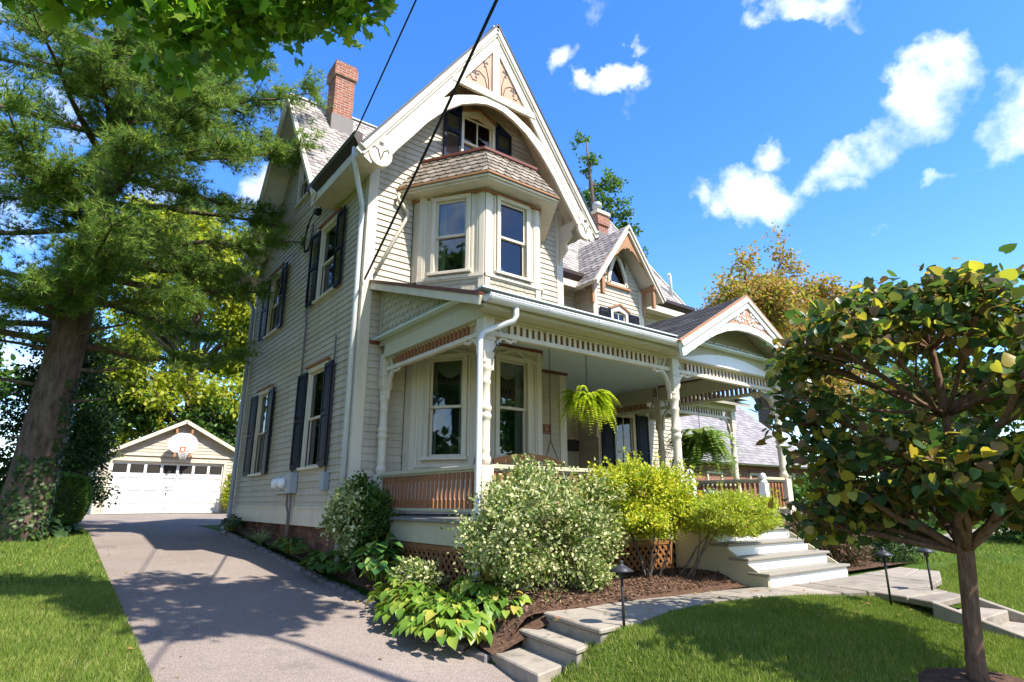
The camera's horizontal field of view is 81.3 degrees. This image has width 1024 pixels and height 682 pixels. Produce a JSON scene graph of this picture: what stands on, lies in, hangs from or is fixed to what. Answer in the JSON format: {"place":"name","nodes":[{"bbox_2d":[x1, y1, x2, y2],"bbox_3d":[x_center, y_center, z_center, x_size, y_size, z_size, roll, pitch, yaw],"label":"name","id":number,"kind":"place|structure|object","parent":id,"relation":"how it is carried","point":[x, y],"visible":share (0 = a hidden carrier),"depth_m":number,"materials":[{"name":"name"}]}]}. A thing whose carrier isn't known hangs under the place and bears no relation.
{"place":"outdoors","nodes":[
{"label":"outdoors","id":0,"kind":"place"},
{"bbox_2d":[0,529,110,587],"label":"grass","id":1,"kind":"structure","parent":0,"point":[57,557],"depth_m":9.19,"materials":[{"name":"green plant"}]},
{"bbox_2d":[0,581,156,681],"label":"grass","id":2,"kind":"structure","parent":0,"point":[56,597],"depth_m":5.56,"materials":[{"name":"green plant"}]},
{"bbox_2d":[146,513,232,528],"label":"driveway","id":3,"kind":"structure","parent":0,"point":[195,519],"depth_m":21.61,"materials":[{"name":"concrete"}]},
{"bbox_2d":[78,513,518,681],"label":"driveway","id":4,"kind":"structure","parent":0,"point":[264,636],"depth_m":6.64,"materials":[{"name":"grey asphalt"}]},
{"bbox_2d":[0,511,1023,681],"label":"ground","id":5,"kind":"structure","parent":0,"point":[919,565],"depth_m":7.98,"materials":[{"name":"green plant"}]},
{"bbox_2d":[0,337,6,370],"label":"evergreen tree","id":6,"kind":"object","parent":5,"relation":"on","point":[4,338],"visible":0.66,"depth_m":14.90,"materials":[{"name":"plant"}]},
{"bbox_2d":[0,236,32,410],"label":"leafy tree","id":7,"kind":"object","parent":5,"relation":"on","point":[5,373],"visible":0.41,"depth_m":25.14,"materials":[{"name":"green plant"}]},
{"bbox_2d":[0,472,92,528],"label":"box hedge","id":8,"kind":"object","parent":5,"relation":"on","point":[72,513],"visible":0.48,"depth_m":13.12,"materials":[{"name":"green plant"}]},
{"bbox_2d":[44,518,82,537],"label":"hosta plant","id":9,"kind":"object","parent":5,"relation":"on","point":[57,527],"visible":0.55,"depth_m":12.06,"materials":[{"name":"green plant"}]},
{"bbox_2d":[0,254,127,514],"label":"evergreen tree","id":10,"kind":"object","parent":5,"relation":"on","point":[90,439],"visible":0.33,"depth_m":15.89,"materials":[{"name":"green plant"}]},
{"bbox_2d":[66,363,172,473],"bbox_3d":[-22.093,5.082,32.631,6.043,8.364,5.197,11,-19,-36],"label":"leafy tree","id":11,"kind":"object","parent":5,"relation":"on","point":[141,417],"visible":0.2,"depth_m":32.68,"materials":[{"name":"green plant"}]},
{"bbox_2d":[87,420,234,513],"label":"garage","id":12,"kind":"structure","parent":5,"relation":"on","point":[151,474],"depth_m":25.83,"materials":[{"name":"paint"}]},
{"bbox_2d":[104,461,223,513],"bbox_3d":[-14.840,6.322,25.684,4.280,2.088,0.143,11,-19,-36],"label":"garage door","id":13,"kind":"structure","parent":12,"relation":"in","point":[137,480],"depth_m":25.65,"materials":[{"name":"white paint"}]},
{"bbox_2d":[168,429,198,459],"bbox_3d":[-14.335,4.510,25.988,1.005,1.322,1.033,-1,-15,5],"label":"basketball hoop","id":14,"kind":"object","parent":12,"relation":"attached to","point":[186,443],"visible":1,"depth_m":25.93,"materials":[{"name":"white paint"}]},
{"bbox_2d":[0,0,334,542],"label":"pine tree","id":15,"kind":"object","parent":5,"relation":"on","point":[105,246],"visible":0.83,"depth_m":11.60,"materials":[{"name":"green plant"}]},
{"bbox_2d":[91,193,259,445],"bbox_3d":[-19.489,0.619,36.376,10.745,19.091,11.922,-1,-15,3],"label":"yellow green tree","id":16,"kind":"object","parent":5,"relation":"on","point":[166,388],"visible":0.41,"depth_m":34.97,"materials":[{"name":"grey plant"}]},
{"bbox_2d":[0,0,398,102],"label":"maple tree","id":17,"kind":"object","parent":5,"relation":"on","point":[205,23],"visible":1,"depth_m":6.13,"materials":[{"name":"green plant"}]},
{"bbox_2d":[161,391,239,446],"bbox_3d":[-17.227,6.293,35.021,6.350,7.309,5.544,11,-19,-36],"label":"leafy tree","id":18,"kind":"object","parent":5,"relation":"on","point":[213,427],"visible":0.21,"depth_m":34.50,"materials":[{"name":"green plant"}]},
{"bbox_2d":[218,466,232,511],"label":"garden shrub","id":19,"kind":"object","parent":5,"relation":"on","point":[226,491],"visible":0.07,"depth_m":25.97,"materials":[{"name":"green plant"}]},
{"bbox_2d":[233,525,453,590],"bbox_3d":[-3.851,3.838,10.899,0.700,0.680,10.200,11,-19,-36],"label":"mulch bed","id":20,"kind":"object","parent":5,"relation":"on","point":[362,581],"visible":0.18,"depth_m":8.42,"materials":[{"name":"brown soil"}]},
{"bbox_2d":[218,514,246,530],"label":"groundcover plant","id":21,"kind":"object","parent":20,"relation":"on","point":[229,524],"visible":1,"depth_m":13.68,"materials":[{"name":"green plant"}]},
{"bbox_2d":[238,528,275,545],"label":"ornamental grass","id":22,"kind":"object","parent":20,"relation":"on","point":[260,540],"depth_m":11.74,"materials":[{"name":"green plant"}]},
{"bbox_2d":[268,536,313,554],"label":"groundcover plant","id":23,"kind":"object","parent":20,"relation":"on","point":[284,543],"visible":0.92,"depth_m":10.50,"materials":[{"name":"green plant"}]},
{"bbox_2d":[298,549,351,573],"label":"groundcover plant","id":24,"kind":"object","parent":20,"relation":"on","point":[320,558],"visible":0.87,"depth_m":8.88,"materials":[{"name":"green plant"}]},
{"bbox_2d":[316,470,399,577],"bbox_3d":[-2.169,2.654,8.706,1.241,1.550,1.051,11,-19,-36],"label":"euonymus shrub","id":25,"kind":"object","parent":20,"relation":"on","point":[362,497],"visible":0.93,"depth_m":8.49,"materials":[{"name":"green plant"}]},
{"bbox_2d":[345,530,408,581],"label":"hydrangea plant","id":26,"kind":"object","parent":20,"relation":"on","point":[372,563],"visible":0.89,"depth_m":8.02,"materials":[{"name":"green plant"}]},
{"bbox_2d":[364,570,433,608],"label":"hosta plant","id":27,"kind":"object","parent":20,"relation":"on","point":[382,590],"visible":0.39,"depth_m":6.93,"materials":[{"name":"green plant"}]},
{"bbox_2d":[388,555,450,589],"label":"shrub","id":28,"kind":"object","parent":20,"relation":"on","point":[416,569],"visible":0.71,"depth_m":6.99,"materials":[{"name":"green plant"}]},
{"bbox_2d":[221,530,490,662],"bbox_3d":[-3.529,3.746,9.840,0.155,0.853,10.942,11,-19,-36],"label":"kerb edging","id":29,"kind":"object","parent":5,"relation":"on","point":[483,656],"visible":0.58,"depth_m":8.44,"materials":[{"name":"grey concrete"}]},
{"bbox_2d":[373,580,454,623],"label":"hosta plant","id":30,"kind":"object","parent":5,"relation":"on","point":[395,601],"visible":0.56,"depth_m":6.47,"materials":[{"name":"green plant"}]},
{"bbox_2d":[6,538,1006,679],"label":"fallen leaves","id":31,"kind":"object","parent":5,"relation":"on","point":[740,656],"visible":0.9,"depth_m":6.42,"materials":[{"name":"brown plant"}]},
{"bbox_2d":[466,610,553,655],"bbox_3d":[0.011,2.818,5.940,0.780,0.385,0.560,11,-19,-36],"label":"mulch bed","id":32,"kind":"object","parent":5,"relation":"on","point":[538,621],"visible":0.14,"depth_m":5.76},
{"bbox_2d":[483,591,534,622],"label":"hosta plant","id":33,"kind":"object","parent":32,"relation":"on","point":[522,600],"visible":0.5,"depth_m":5.99,"materials":[{"name":"green plant"}]},
{"bbox_2d":[220,24,849,587],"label":"house","id":34,"kind":"structure","parent":5,"relation":"on","point":[418,368],"depth_m":10.90,"materials":[{"name":"paint"}]},
{"bbox_2d":[247,384,280,476],"bbox_3d":[-5.579,2.111,13.871,0.620,2.025,1.120,11,-19,-36],"label":"window","id":35,"kind":"structure","parent":34,"relation":"in","point":[263,392],"depth_m":13.95,"materials":[{"name":"paint"}]},
{"bbox_2d":[263,262,289,339],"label":"window","id":36,"kind":"structure","parent":34,"relation":"in","point":[276,283],"depth_m":14.73,"materials":[{"name":"paint"}]},
{"bbox_2d":[294,158,309,209],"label":"window","id":37,"kind":"structure","parent":34,"relation":"in","point":[302,177],"depth_m":14.37,"materials":[{"name":"paint"}]},
{"bbox_2d":[296,356,330,470],"bbox_3d":[-3.641,1.370,11.056,0.175,1.985,1.140,11,-19,-36],"label":"window","id":38,"kind":"structure","parent":34,"relation":"in","point":[313,399],"depth_m":11.24,"materials":[{"name":"paint"}]},
{"bbox_2d":[312,207,341,304],"bbox_3d":[-3.641,-1.666,11.878,0.175,1.695,1.140,11,-19,-36],"label":"window","id":39,"kind":"structure","parent":34,"relation":"in","point":[328,227],"depth_m":12.05,"materials":[{"name":"paint"}]},
{"bbox_2d":[319,0,416,209],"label":"service wire","id":40,"kind":"object","parent":34,"relation":"attached to","point":[386,65],"visible":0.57,"depth_m":9.35,"materials":[{"name":"black rubber"}]},
{"bbox_2d":[364,0,497,279],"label":"service wire","id":41,"kind":"object","parent":34,"relation":"attached to","point":[445,110],"visible":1,"depth_m":7.53,"materials":[{"name":"black rubber"}]},
{"bbox_2d":[419,352,467,460],"bbox_3d":[-1.057,1.100,10.040,0.830,1.795,0.430,-4,-16,16],"label":"window","id":42,"kind":"structure","parent":34,"relation":"in","point":[447,378],"depth_m":10.10,"materials":[{"name":"paint"}]},
{"bbox_2d":[426,193,471,276],"bbox_3d":[-1.057,-1.883,10.848,0.830,1.555,0.430,-4,-16,16],"label":"window","id":43,"kind":"structure","parent":34,"relation":"in","point":[452,229],"depth_m":10.90,"materials":[{"name":"paint"}]},
{"bbox_2d":[461,108,498,150],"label":"window","id":44,"kind":"structure","parent":34,"relation":"in","point":[475,133],"depth_m":12.59,"materials":[{"name":"paint"}]},
{"bbox_2d":[494,195,532,283],"bbox_3d":[0.015,-1.853,10.910,0.830,1.530,0.165,11,-19,-36],"label":"window","id":45,"kind":"structure","parent":34,"relation":"in","point":[512,223],"depth_m":10.95,"materials":[{"name":"paint"}]},
{"bbox_2d":[493,353,534,461],"bbox_3d":[-0.065,1.145,10.207,0.830,1.795,0.430,11,-19,-36],"label":"window","id":46,"kind":"structure","parent":34,"relation":"in","point":[512,377],"depth_m":10.32,"materials":[{"name":"paint"}]},
{"bbox_2d":[474,348,564,491],"bbox_3d":[0.112,1.171,9.617,1.431,2.507,0.600,11,-19,-36],"label":"porch swing","id":47,"kind":"object","parent":34,"relation":"hanging from","point":[509,459],"visible":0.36,"depth_m":9.27,"materials":[{"name":"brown wood"}]},
{"bbox_2d":[543,424,550,433],"bbox_3d":[0.694,1.766,11.973,0.230,0.190,0.020,11,-19,-36],"label":"wall plaque","id":48,"kind":"object","parent":34,"relation":"attached to","point":[546,428],"depth_m":11.97,"materials":[{"name":"beige paint"}]},
{"bbox_2d":[567,439,579,451],"bbox_3d":[1.593,2.774,15.888,0.476,0.310,0.120,11,-19,-36],"label":"mailbox","id":49,"kind":"object","parent":34,"relation":"attached to","point":[572,444],"visible":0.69,"depth_m":15.85,"materials":[{"name":"metal"}]},
{"bbox_2d":[551,356,618,432],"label":"hanging fern","id":50,"kind":"object","parent":34,"relation":"hanging from","point":[583,402],"visible":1,"depth_m":8.82,"materials":[{"name":"green plant"}]},
{"bbox_2d":[605,255,630,291],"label":"window","id":51,"kind":"structure","parent":34,"relation":"in","point":[616,277],"depth_m":17.49,"materials":[{"name":"paint"}]},
{"bbox_2d":[608,304,630,322],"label":"window","id":52,"kind":"structure","parent":34,"relation":"in","point":[618,312],"depth_m":17.17,"materials":[{"name":"paint"}]},
{"bbox_2d":[614,409,640,490],"bbox_3d":[3.056,2.874,16.145,1.000,2.301,0.165,11,-19,-36],"label":"window","id":53,"kind":"structure","parent":34,"relation":"in","point":[625,428],"depth_m":16.28,"materials":[{"name":"paint"}]},
{"bbox_2d":[658,405,744,489],"bbox_3d":[4.334,2.306,13.912,2.062,2.454,1.989,11,-19,-36],"label":"hanging fern","id":54,"kind":"object","parent":34,"relation":"hanging from","point":[698,444],"visible":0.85,"depth_m":13.45,"materials":[{"name":"green plant"}]},
{"bbox_2d":[491,608,640,681],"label":"stone steps","id":55,"kind":"structure","parent":5,"relation":"on","point":[551,649],"depth_m":5.39,"materials":[{"name":"grey stone"}]},
{"bbox_2d":[428,564,736,661],"bbox_3d":[0.982,3.213,7.368,4.140,0.496,1.500,11,-19,-36],"label":"mulch bed","id":56,"kind":"object","parent":5,"relation":"on","point":[507,633],"visible":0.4,"depth_m":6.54,"materials":[{"name":"brown wood"}]},
{"bbox_2d":[392,589,496,650],"bbox_3d":[-0.662,2.808,6.135,1.070,0.456,1.310,11,-19,-36],"label":"hosta plant","id":57,"kind":"object","parent":56,"relation":"on","point":[464,626],"visible":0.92,"depth_m":5.83,"materials":[{"name":"green plant"}]},
{"bbox_2d":[438,572,510,619],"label":"hosta plant","id":58,"kind":"object","parent":56,"relation":"on","point":[487,594],"visible":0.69,"depth_m":6.21,"materials":[{"name":"green plant"}]},
{"bbox_2d":[440,452,637,601],"bbox_3d":[0.407,2.131,6.903,2.581,1.664,1.401,11,-19,-36],"label":"euonymus shrub","id":59,"kind":"object","parent":56,"relation":"on","point":[499,541],"visible":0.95,"depth_m":6.58,"materials":[{"name":"green plant"}]},
{"bbox_2d":[579,446,702,577],"bbox_3d":[1.757,2.269,7.873,2.203,1.752,1.128,11,-19,-36],"label":"privet shrub","id":60,"kind":"object","parent":56,"relation":"on","point":[669,501],"visible":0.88,"depth_m":7.67,"materials":[{"name":"green plant"}]},
{"bbox_2d":[671,480,785,576],"bbox_3d":[2.995,2.562,8.107,2.177,1.316,1.136,11,-19,-36],"label":"yew shrub","id":61,"kind":"object","parent":56,"relation":"on","point":[733,514],"visible":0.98,"depth_m":7.89,"materials":[{"name":"green plant"}]},
{"bbox_2d":[569,129,648,259],"bbox_3d":[6.853,-1.111,38.337,8.413,24.236,3.054,14,-21,-42],"label":"bare topped tree","id":62,"kind":"object","parent":5,"relation":"on","point":[593,190],"visible":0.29,"depth_m":39.46,"materials":[{"name":"green plant"}]},
{"bbox_2d":[610,560,632,628],"bbox_3d":[0.997,2.313,5.370,0.216,0.642,0.214,11,-19,-36],"label":"path light","id":63,"kind":"object","parent":5,"relation":"on","point":[621,569],"visible":0.98,"depth_m":5.37,"materials":[{"name":"metal"}]},
{"bbox_2d":[575,583,745,608],"bbox_3d":[1.902,3.001,7.064,3.000,0.022,0.150,11,-19,-36],"label":"edging","id":64,"kind":"object","parent":5,"relation":"on","point":[714,588],"visible":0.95,"depth_m":7.14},
{"bbox_2d":[680,405,814,498],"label":"neighbour house","id":65,"kind":"structure","parent":5,"relation":"on","point":[756,460],"depth_m":28.47,"materials":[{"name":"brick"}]},
{"bbox_2d":[706,470,722,479],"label":"window","id":66,"kind":"structure","parent":65,"relation":"in","point":[711,471],"depth_m":25.36,"materials":[{"name":"paint"}]},
{"bbox_2d":[748,472,762,492],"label":"window","id":67,"kind":"structure","parent":65,"relation":"in","point":[750,473],"depth_m":27.08,"materials":[{"name":"paint"}]},
{"bbox_2d":[586,567,960,623],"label":"front walk","id":68,"kind":"structure","parent":5,"relation":"on","point":[910,585],"depth_m":7.25,"materials":[{"name":"grey concrete"}]},
{"bbox_2d":[916,547,935,589],"bbox_3d":[5.232,2.887,7.489,0.216,0.642,0.214,11,-19,-36],"label":"path light","id":69,"kind":"object","parent":68,"relation":"on","point":[925,551],"visible":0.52,"depth_m":7.49,"materials":[{"name":"metal"}]},
{"bbox_2d":[551,593,1023,681],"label":"grass","id":70,"kind":"structure","parent":5,"relation":"on","point":[880,629],"depth_m":5.21,"materials":[{"name":"green plant"}]},
{"bbox_2d":[696,222,881,460],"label":"autumn tree","id":71,"kind":"object","parent":5,"relation":"on","point":[774,297],"visible":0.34,"depth_m":41.41,"materials":[{"name":"yellow plant"}]},
{"bbox_2d":[770,472,849,535],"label":"garden shrub","id":72,"kind":"object","parent":5,"relation":"on","point":[798,494],"visible":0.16,"depth_m":16.08,"materials":[{"name":"green plant"}]},
{"bbox_2d":[834,558,908,570],"bbox_3d":[5.591,3.898,10.455,2.700,0.001,1.500,11,-19,-36],"label":"mulch bed","id":73,"kind":"object","parent":5,"relation":"on","point":[868,565],"visible":0.17,"depth_m":10.29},
{"bbox_2d":[775,507,882,569],"bbox_3d":[5.478,3.318,10.376,1.700,1.279,2.823,-9,-18,31],"label":"yew shrub","id":74,"kind":"object","parent":73,"relation":"on","point":[844,552],"visible":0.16,"depth_m":9.93,"materials":[{"name":"green plant"}]},
{"bbox_2d":[873,547,893,604],"bbox_3d":[4.392,2.752,6.993,0.216,0.642,0.214,11,-19,-36],"label":"path light","id":75,"kind":"object","parent":5,"relation":"on","point":[883,553],"visible":1,"depth_m":7.00,"materials":[{"name":"metal"}]},
{"bbox_2d":[858,512,940,565],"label":"yew shrub","id":76,"kind":"object","parent":5,"relation":"on","point":[898,550],"visible":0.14,"depth_m":10.75,"materials":[{"name":"green plant"}]},
{"bbox_2d":[842,337,999,475],"bbox_3d":[26.707,5.540,37.785,9.258,11.591,8.400,-2,-15,9],"label":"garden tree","id":77,"kind":"object","parent":5,"relation":"on","point":[861,403],"visible":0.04,"depth_m":39.73,"materials":[{"name":"plant"}]},
{"bbox_2d":[872,461,975,532],"bbox_3d":[12.288,4.739,18.261,4.180,2.791,3.976,11,-19,-36],"label":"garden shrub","id":78,"kind":"object","parent":5,"relation":"on","point":[934,520],"visible":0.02,"depth_m":17.10,"materials":[{"name":"plant"}]},
{"bbox_2d":[845,351,1023,458],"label":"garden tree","id":79,"kind":"object","parent":5,"relation":"on","point":[893,400],"visible":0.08,"depth_m":25.39,"materials":[{"name":"plant"}]},
{"bbox_2d":[915,667,1023,681],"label":"mulch bed","id":80,"kind":"object","parent":5,"relation":"on","point":[941,674],"visible":0.8,"depth_m":4.63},
{"bbox_2d":[749,243,1023,681],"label":"redbud tree","id":81,"kind":"object","parent":80,"relation":"on","point":[968,477],"visible":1,"depth_m":4.88,"materials":[{"name":"green plant"}]},
{"bbox_2d":[932,598,1023,640],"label":"stone steps","id":82,"kind":"structure","parent":5,"relation":"on","point":[999,619],"depth_m":6.44,"materials":[{"name":"grey stone"}]},
{"bbox_2d":[979,510,1023,542],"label":"garden shrub","id":83,"kind":"object","parent":5,"relation":"on","point":[1017,535],"visible":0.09,"depth_m":14.04,"materials":[{"name":"green plant"}]},
{"bbox_2d":[0,0,1023,481],"label":"sky","id":84,"kind":"structure","parent":0,"point":[886,135],"materials":[{"name":"blue"}]},
{"bbox_2d":[702,488,719,493],"bbox_3d":[3.345,2.680,9.989,0.564,0.447,0.560,11,-19,-36],"label":"potted mum","id":85,"kind":"object","parent":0,"point":[712,490],"visible":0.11,"depth_m":9.93,"materials":[{"name":"white plant"}]},
{"bbox_2d":[876,528,1009,549],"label":"path","id":86,"kind":"structure","parent":0,"point":[948,535],"depth_m":15.77,"materials":[{"name":"grey concrete"}]},
{"bbox_2d":[869,558,1023,612],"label":"grass","id":87,"kind":"structure","parent":0,"point":[989,587],"depth_m":8.92,"materials":[{"name":"green plant"}]},
{"bbox_2d":[904,533,1023,572],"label":"grass","id":88,"kind":"structure","parent":0,"point":[1015,543],"depth_m":11.80,"materials":[{"name":"green plant"}]}
]}

